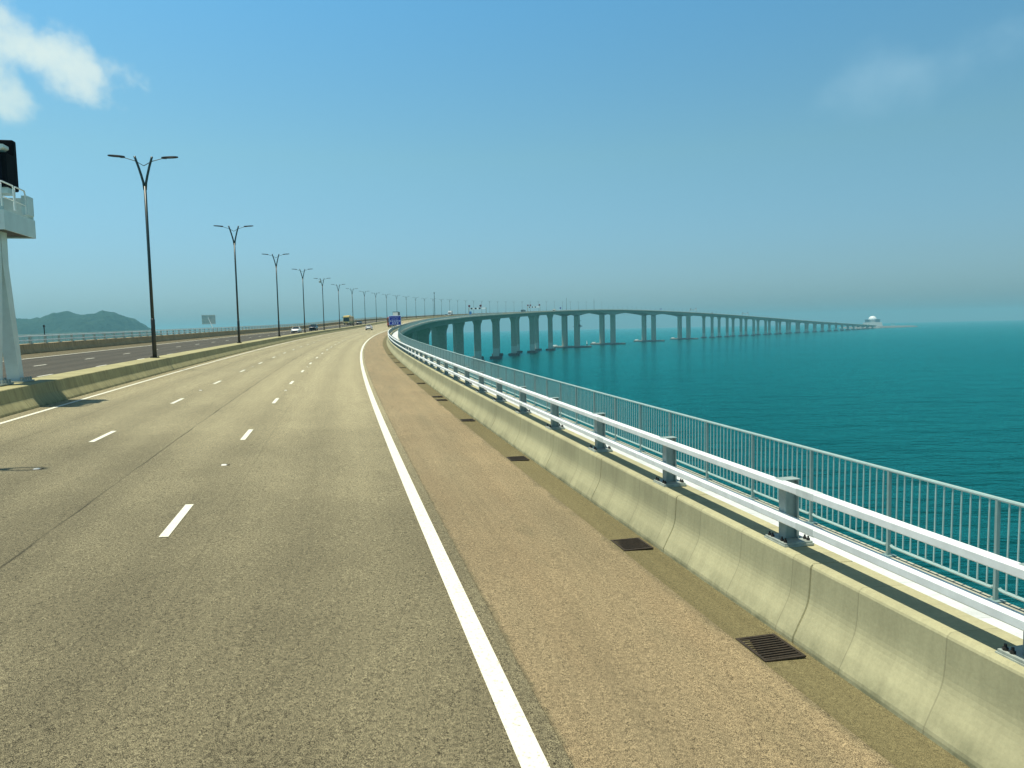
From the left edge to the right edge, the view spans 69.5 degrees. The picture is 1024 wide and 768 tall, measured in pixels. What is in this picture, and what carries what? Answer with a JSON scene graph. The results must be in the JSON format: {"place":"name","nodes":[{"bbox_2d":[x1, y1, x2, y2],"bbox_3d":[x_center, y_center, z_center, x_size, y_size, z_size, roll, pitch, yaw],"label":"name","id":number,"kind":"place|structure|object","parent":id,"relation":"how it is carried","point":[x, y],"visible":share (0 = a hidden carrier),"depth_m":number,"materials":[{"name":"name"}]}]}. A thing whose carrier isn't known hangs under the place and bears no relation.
{"place":"outdoors","nodes":[
{"label":"outdoors","id":0,"kind":"place"},
{"bbox_2d":[16,310,158,343],"bbox_3d":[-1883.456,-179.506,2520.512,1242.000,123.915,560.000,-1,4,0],"label":"hill","id":1,"kind":"structure","parent":0,"point":[69,322],"depth_m":2381.86,"materials":[{"name":"green plant"}]},
{"bbox_2d":[3,316,431,360],"bbox_3d":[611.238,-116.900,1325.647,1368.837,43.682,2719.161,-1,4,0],"label":"opposite shoulder","id":2,"kind":"object","parent":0,"point":[25,356],"visible":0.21,"depth_m":80.96},
{"bbox_2d":[3,316,432,379],"bbox_3d":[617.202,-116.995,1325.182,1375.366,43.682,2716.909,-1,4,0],"label":"opposite road","id":3,"kind":"structure","parent":0,"point":[63,363],"depth_m":61.73,"materials":[{"name":"grey asphalt"}]},
{"bbox_2d":[28,320,386,376],"bbox_3d":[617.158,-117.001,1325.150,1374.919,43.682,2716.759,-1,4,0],"label":"opposite road marking","id":4,"kind":"structure","parent":3,"relation":"on","point":[131,347],"depth_m":67.99,"materials":[{"name":"paint"}]},
{"bbox_2d":[291,327,301,332],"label":"car","id":5,"kind":"object","parent":3,"relation":"on","point":[296,329],"visible":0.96,"depth_m":167.75,"materials":[{"name":"white paint"}]},
{"bbox_2d":[309,324,317,330],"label":"car","id":6,"kind":"object","parent":3,"relation":"on","point":[313,327],"visible":0.98,"depth_m":194.42,"materials":[{"name":"paint"}]},
{"bbox_2d":[343,315,353,324],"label":"coach","id":7,"kind":"object","parent":3,"relation":"on","point":[348,319],"visible":0.93,"depth_m":284.73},
{"bbox_2d":[0,315,573,767],"bbox_3d":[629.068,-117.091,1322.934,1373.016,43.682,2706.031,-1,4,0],"label":"road","id":8,"kind":"structure","parent":0,"point":[278,597],"depth_m":8.56,"materials":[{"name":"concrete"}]},
{"bbox_2d":[0,318,549,767],"bbox_3d":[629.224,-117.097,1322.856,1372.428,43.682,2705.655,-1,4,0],"label":"road marking","id":9,"kind":"structure","parent":8,"relation":"on","point":[524,743],"depth_m":7.84,"materials":[{"name":"paint"}]},
{"bbox_2d":[0,310,558,417],"bbox_3d":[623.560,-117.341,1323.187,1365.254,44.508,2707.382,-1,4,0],"label":"median barrier","id":10,"kind":"object","parent":8,"relation":"on","point":[20,397],"visible":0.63,"depth_m":33.99,"materials":[{"name":"concrete"}]},
{"bbox_2d":[0,140,35,385],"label":"sign tower","id":11,"kind":"structure","parent":10,"relation":"on","point":[17,221],"depth_m":25.91,"materials":[{"name":"metal"}]},
{"bbox_2d":[107,154,177,357],"bbox_3d":[-21.738,-7.563,44.225,3.879,11.997,0.440,-2,4,-12],"label":"street lamp","id":12,"kind":"object","parent":10,"relation":"on","point":[153,331],"visible":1,"depth_m":44.10,"materials":[{"name":"metal"}]},
{"bbox_2d":[213,225,252,342],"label":"street lamp","id":13,"kind":"object","parent":10,"relation":"on","point":[238,322],"visible":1,"depth_m":75.71,"materials":[{"name":"metal"}]},
{"bbox_2d":[264,254,285,336],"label":"street lamp","id":14,"kind":"object","parent":10,"relation":"on","point":[277,293],"visible":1,"depth_m":107.47,"materials":[{"name":"metal"}]},
{"bbox_2d":[295,269,308,332],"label":"street lamp","id":15,"kind":"object","parent":10,"relation":"on","point":[303,299],"visible":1,"depth_m":139.31,"materials":[{"name":"metal"}]},
{"bbox_2d":[314,278,327,329],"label":"street lamp","id":16,"kind":"object","parent":10,"relation":"on","point":[322,297],"visible":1,"depth_m":171.20,"materials":[{"name":"metal"}]},
{"bbox_2d":[331,284,343,327],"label":"street lamp","id":17,"kind":"object","parent":10,"relation":"on","point":[338,301],"visible":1,"depth_m":203.17,"materials":[{"name":"metal"}]},
{"bbox_2d":[346,288,357,325],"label":"street lamp","id":18,"kind":"object","parent":10,"relation":"on","point":[352,301],"visible":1,"depth_m":235.25,"materials":[{"name":"metal"}]},
{"bbox_2d":[468,305,486,314],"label":"lane gantry","id":19,"kind":"object","parent":10,"relation":"on","point":[469,312],"visible":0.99,"depth_m":628.35,"materials":[{"name":"metal"}]},
{"bbox_2d":[365,325,372,329],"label":"car","id":20,"kind":"object","parent":8,"relation":"on","point":[368,327],"visible":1,"depth_m":215.59,"materials":[{"name":"white paint"}]},
{"bbox_2d":[387,317,396,326],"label":"coach","id":21,"kind":"object","parent":8,"relation":"on","point":[388,325],"visible":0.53,"depth_m":255.85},
{"bbox_2d":[0,0,1023,334],"label":"sky","id":22,"kind":"structure","parent":0,"point":[838,161],"materials":[{"name":"blue"}]},
{"bbox_2d":[364,331,896,767],"bbox_3d":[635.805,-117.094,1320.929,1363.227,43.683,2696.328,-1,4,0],"label":"shoulder","id":23,"kind":"object","parent":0,"point":[623,659],"visible":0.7,"depth_m":7.45},
{"bbox_2d":[429,320,1023,608],"bbox_3d":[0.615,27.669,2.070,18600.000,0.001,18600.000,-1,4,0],"label":"sea","id":24,"kind":"structure","parent":0,"point":[941,401],"depth_m":259.19,"materials":[{"name":"liquid"}]},
{"bbox_2d":[405,332,413,338],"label":"bridge pier","id":25,"kind":"structure","parent":24,"relation":"in","point":[410,335],"depth_m":314.68,"materials":[{"name":"concrete"}]},
{"bbox_2d":[413,332,417,340],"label":"bridge pier","id":26,"kind":"structure","parent":24,"relation":"in","point":[415,336],"depth_m":467.70,"materials":[{"name":"concrete"}]},
{"bbox_2d":[416,328,430,357],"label":"bridge pier","id":27,"kind":"structure","parent":24,"relation":"in","point":[423,335],"depth_m":390.77,"materials":[{"name":"concrete"}]},
{"bbox_2d":[431,327,437,360],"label":"bridge pier","id":28,"kind":"structure","parent":24,"relation":"in","point":[434,335],"depth_m":544.33,"materials":[{"name":"concrete"}]},
{"bbox_2d":[436,324,447,363],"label":"bridge pier","id":29,"kind":"structure","parent":24,"relation":"in","point":[442,335],"depth_m":466.79,"materials":[{"name":"concrete"}]},
{"bbox_2d":[452,324,455,362],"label":"bridge pier","id":30,"kind":"structure","parent":24,"relation":"in","point":[454,339],"depth_m":623.06,"materials":[{"name":"concrete"}]},
{"bbox_2d":[454,322,467,366],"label":"bridge pier","id":31,"kind":"structure","parent":24,"relation":"in","point":[459,327],"depth_m":542.66,"materials":[{"name":"concrete"}]},
{"bbox_2d":[472,320,484,362],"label":"bridge pier","id":32,"kind":"structure","parent":24,"relation":"in","point":[477,338],"depth_m":620.37,"materials":[{"name":"concrete"}]},
{"bbox_2d":[490,318,501,358],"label":"bridge pier","id":33,"kind":"structure","parent":24,"relation":"in","point":[495,332],"depth_m":696.48,"materials":[{"name":"concrete"}]},
{"bbox_2d":[492,318,502,355],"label":"bridge pier","id":34,"kind":"structure","parent":24,"relation":"in","point":[500,354],"depth_m":776.52,"materials":[{"name":"concrete"}]},
{"bbox_2d":[508,317,519,354],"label":"bridge pier","id":35,"kind":"structure","parent":24,"relation":"in","point":[513,320],"depth_m":770.99,"materials":[{"name":"concrete"}]},
{"bbox_2d":[516,317,522,352],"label":"bridge pier","id":36,"kind":"structure","parent":24,"relation":"in","point":[518,336],"depth_m":849.29,"materials":[{"name":"concrete"}]},
{"bbox_2d":[527,316,537,352],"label":"bridge pier","id":37,"kind":"structure","parent":24,"relation":"in","point":[532,332],"depth_m":844.14,"materials":[{"name":"concrete"}]},
{"bbox_2d":[534,315,541,350],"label":"bridge pier","id":38,"kind":"structure","parent":24,"relation":"in","point":[536,321],"depth_m":921.56,"materials":[{"name":"concrete"}]},
{"bbox_2d":[53,313,866,355],"bbox_3d":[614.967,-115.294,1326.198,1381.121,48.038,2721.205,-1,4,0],"label":"bridge deck","id":39,"kind":"structure","parent":38,"relation":"on","point":[666,314],"depth_m":1407.92,"materials":[{"name":"concrete"}]},
{"bbox_2d":[19,317,377,343],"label":"walkway fence","id":40,"kind":"object","parent":39,"relation":"on","point":[111,336],"visible":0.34,"depth_m":98.03,"materials":[{"name":"metal"}]},
{"bbox_2d":[201,315,215,327],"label":"road sign","id":41,"kind":"object","parent":39,"relation":"on","point":[208,319],"visible":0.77,"depth_m":134.40,"materials":[{"name":"metal"}]},
{"bbox_2d":[19,311,531,354],"bbox_3d":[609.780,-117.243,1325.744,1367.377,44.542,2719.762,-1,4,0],"label":"barrier","id":42,"kind":"object","parent":39,"relation":"on","point":[50,347],"visible":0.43,"depth_m":88.49,"materials":[{"name":"concrete"}]},
{"bbox_2d":[18,310,550,343],"bbox_3d":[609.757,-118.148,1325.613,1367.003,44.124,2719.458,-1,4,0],"label":"guard rail","id":43,"kind":"object","parent":42,"relation":"on","point":[105,336],"visible":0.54,"depth_m":92.69,"materials":[{"name":"metal"}]},
{"bbox_2d":[546,315,555,349],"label":"bridge pier","id":44,"kind":"structure","parent":24,"relation":"in","point":[550,332],"depth_m":915.43,"materials":[{"name":"concrete"}]},
{"bbox_2d":[373,310,1023,766],"bbox_3d":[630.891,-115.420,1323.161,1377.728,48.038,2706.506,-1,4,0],"label":"bridge deck","id":45,"kind":"structure","parent":44,"relation":"on","point":[999,624],"depth_m":12.13,"materials":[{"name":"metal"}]},
{"bbox_2d":[389,315,400,334],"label":"road sign","id":46,"kind":"object","parent":45,"relation":"on","point":[394,320],"visible":1,"depth_m":147.69,"materials":[{"name":"metal"}]},
{"bbox_2d":[383,335,969,767],"bbox_3d":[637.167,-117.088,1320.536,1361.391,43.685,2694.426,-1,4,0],"label":"gutter","id":47,"kind":"object","parent":45,"relation":"on","point":[887,735],"visible":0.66,"depth_m":7.68,"materials":[{"name":"beige concrete"}]},
{"bbox_2d":[460,419,474,421],"bbox_3d":[-1.465,1.187,24.237,0.440,0.016,0.540,-2,4,-13],"label":"drain grate","id":48,"kind":"object","parent":47,"relation":"on","point":[463,420],"visible":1,"depth_m":24.13,"materials":[{"name":"metal"}]},
{"bbox_2d":[506,456,528,460],"bbox_3d":[0.132,1.756,17.403,0.440,0.016,0.540,-2,4,-13],"label":"drain grate","id":49,"kind":"object","parent":47,"relation":"on","point":[518,458],"visible":1,"depth_m":17.38,"materials":[{"name":"metal"}]},
{"bbox_2d":[611,537,653,550],"bbox_3d":[1.729,2.317,10.671,0.440,0.016,0.540,-2,4,-13],"label":"drain grate","id":50,"kind":"object","parent":47,"relation":"on","point":[632,544],"visible":1,"depth_m":10.65,"materials":[{"name":"metal"}]},
{"bbox_2d":[735,633,805,662],"bbox_3d":[2.542,2.599,7.282,0.440,0.016,0.540,-2,4,-13],"label":"drain grate","id":51,"kind":"object","parent":47,"relation":"on","point":[772,647],"visible":1,"depth_m":7.26,"materials":[{"name":"metal"}]},
{"bbox_2d":[386,309,1023,767],"bbox_3d":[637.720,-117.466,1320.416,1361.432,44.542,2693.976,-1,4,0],"label":"concrete barrier","id":52,"kind":"object","parent":45,"relation":"on","point":[946,677],"visible":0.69,"depth_m":7.23,"materials":[{"name":"beige concrete"}]},
{"bbox_2d":[388,309,1023,666],"bbox_3d":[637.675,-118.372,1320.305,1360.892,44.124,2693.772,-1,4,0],"label":"guard rail","id":53,"kind":"object","parent":52,"relation":"on","point":[786,514],"visible":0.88,"depth_m":8.09,"materials":[{"name":"metal"}]},
{"bbox_2d":[398,313,1023,602],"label":"walkway fence","id":54,"kind":"object","parent":45,"relation":"on","point":[443,353],"visible":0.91,"depth_m":11.15,"materials":[{"name":"metal"}]},
{"bbox_2d":[553,345,591,347],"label":"pier fender","id":55,"kind":"object","parent":24,"relation":"on","point":[555,346],"visible":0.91,"depth_m":1016.68,"materials":[{"name":"concrete"}]},
{"bbox_2d":[561,316,567,345],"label":"bridge pier","id":56,"kind":"structure","parent":55,"relation":"on","point":[564,323],"depth_m":1023.13,"materials":[{"name":"concrete"}]},
{"bbox_2d":[574,316,579,345],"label":"bridge pier","id":57,"kind":"structure","parent":55,"relation":"on","point":[576,331],"depth_m":1015.82,"materials":[{"name":"concrete"}]},
{"bbox_2d":[590,342,625,344],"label":"pier fender","id":58,"kind":"object","parent":24,"relation":"on","point":[593,343],"visible":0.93,"depth_m":1155.54,"materials":[{"name":"concrete"}]},
{"bbox_2d":[599,315,604,342],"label":"bridge pier","id":59,"kind":"structure","parent":58,"relation":"on","point":[602,328],"depth_m":1159.32,"materials":[{"name":"concrete"}]},
{"bbox_2d":[610,315,615,342],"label":"bridge pier","id":60,"kind":"structure","parent":58,"relation":"on","point":[612,329],"depth_m":1150.50,"materials":[{"name":"concrete"}]},
{"bbox_2d":[633,339,664,341],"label":"pier fender","id":61,"kind":"object","parent":24,"relation":"on","point":[636,340],"visible":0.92,"depth_m":1307.08,"materials":[{"name":"concrete"}]},
{"bbox_2d":[642,316,646,339],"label":"bridge pier","id":62,"kind":"structure","parent":61,"relation":"on","point":[644,334],"depth_m":1310.77,"materials":[{"name":"concrete"}]},
{"bbox_2d":[651,315,655,339],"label":"bridge pier","id":63,"kind":"structure","parent":61,"relation":"on","point":[653,327],"depth_m":1300.92,"materials":[{"name":"concrete"}]},
{"bbox_2d":[670,337,698,338],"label":"pier fender","id":64,"kind":"object","parent":24,"relation":"on","point":[683,338],"visible":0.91,"depth_m":1430.09,"materials":[{"name":"concrete"}]},
{"bbox_2d":[677,317,681,337],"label":"bridge pier","id":65,"kind":"structure","parent":64,"relation":"on","point":[679,327],"depth_m":1437.47,"materials":[{"name":"concrete"}]},
{"bbox_2d":[686,316,690,337],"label":"bridge pier","id":66,"kind":"structure","parent":64,"relation":"on","point":[688,326],"depth_m":1426.37,"materials":[{"name":"concrete"}]},
{"bbox_2d":[701,316,706,337],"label":"bridge pier","id":67,"kind":"structure","parent":24,"relation":"in","point":[703,326],"depth_m":1525.62,"materials":[{"name":"concrete"}]},
{"bbox_2d":[709,316,714,337],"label":"bridge pier","id":68,"kind":"structure","parent":24,"relation":"in","point":[712,326],"depth_m":1514.22,"materials":[{"name":"concrete"}]},
{"bbox_2d":[716,317,721,336],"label":"bridge pier","id":69,"kind":"structure","parent":24,"relation":"in","point":[719,326],"depth_m":1584.70,"materials":[{"name":"concrete"}]},
{"bbox_2d":[724,317,729,336],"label":"bridge pier","id":70,"kind":"structure","parent":24,"relation":"in","point":[727,326],"depth_m":1573.16,"materials":[{"name":"concrete"}]},
{"bbox_2d":[730,318,735,335],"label":"bridge pier","id":71,"kind":"structure","parent":24,"relation":"in","point":[732,319],"depth_m":1642.51,"materials":[{"name":"concrete"}]},
{"bbox_2d":[738,318,743,335],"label":"bridge pier","id":72,"kind":"structure","parent":24,"relation":"in","point":[740,319],"depth_m":1630.97,"materials":[{"name":"concrete"}]},
{"bbox_2d":[744,319,748,335],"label":"bridge pier","id":73,"kind":"structure","parent":24,"relation":"in","point":[746,327],"depth_m":1700.17,"materials":[{"name":"concrete"}]},
{"bbox_2d":[751,319,755,335],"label":"bridge pier","id":74,"kind":"structure","parent":24,"relation":"in","point":[753,327],"depth_m":1689.06,"materials":[{"name":"concrete"}]},
{"bbox_2d":[755,320,760,334],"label":"bridge pier","id":75,"kind":"structure","parent":24,"relation":"in","point":[757,327],"depth_m":1758.19,"materials":[{"name":"concrete"}]},
{"bbox_2d":[763,319,767,334],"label":"bridge pier","id":76,"kind":"structure","parent":24,"relation":"in","point":[765,326],"depth_m":1746.77,"materials":[{"name":"concrete"}]},
{"bbox_2d":[767,320,771,333],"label":"bridge pier","id":77,"kind":"structure","parent":24,"relation":"in","point":[769,326],"depth_m":1816.69,"materials":[{"name":"concrete"}]},
{"bbox_2d":[774,320,778,333],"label":"bridge pier","id":78,"kind":"structure","parent":24,"relation":"in","point":[776,326],"depth_m":1805.08,"materials":[{"name":"concrete"}]},
{"bbox_2d":[778,321,781,333],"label":"bridge pier","id":79,"kind":"structure","parent":24,"relation":"in","point":[779,322],"depth_m":1874.37,"materials":[{"name":"concrete"}]},
{"bbox_2d":[784,321,789,333],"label":"bridge pier","id":80,"kind":"structure","parent":24,"relation":"in","point":[787,322],"depth_m":1863.47,"materials":[{"name":"concrete"}]},
{"bbox_2d":[788,322,791,332],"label":"bridge pier","id":81,"kind":"structure","parent":24,"relation":"in","point":[789,327],"depth_m":1933.46,"materials":[{"name":"concrete"}]},
{"bbox_2d":[839,325,917,328],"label":"island","id":82,"kind":"structure","parent":0,"point":[856,327],"depth_m":2785.42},
{"bbox_2d":[863,315,882,325],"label":"domed building","id":83,"kind":"structure","parent":82,"relation":"on","point":[872,320],"depth_m":2966.95,"materials":[{"name":"white glass"}]}
]}

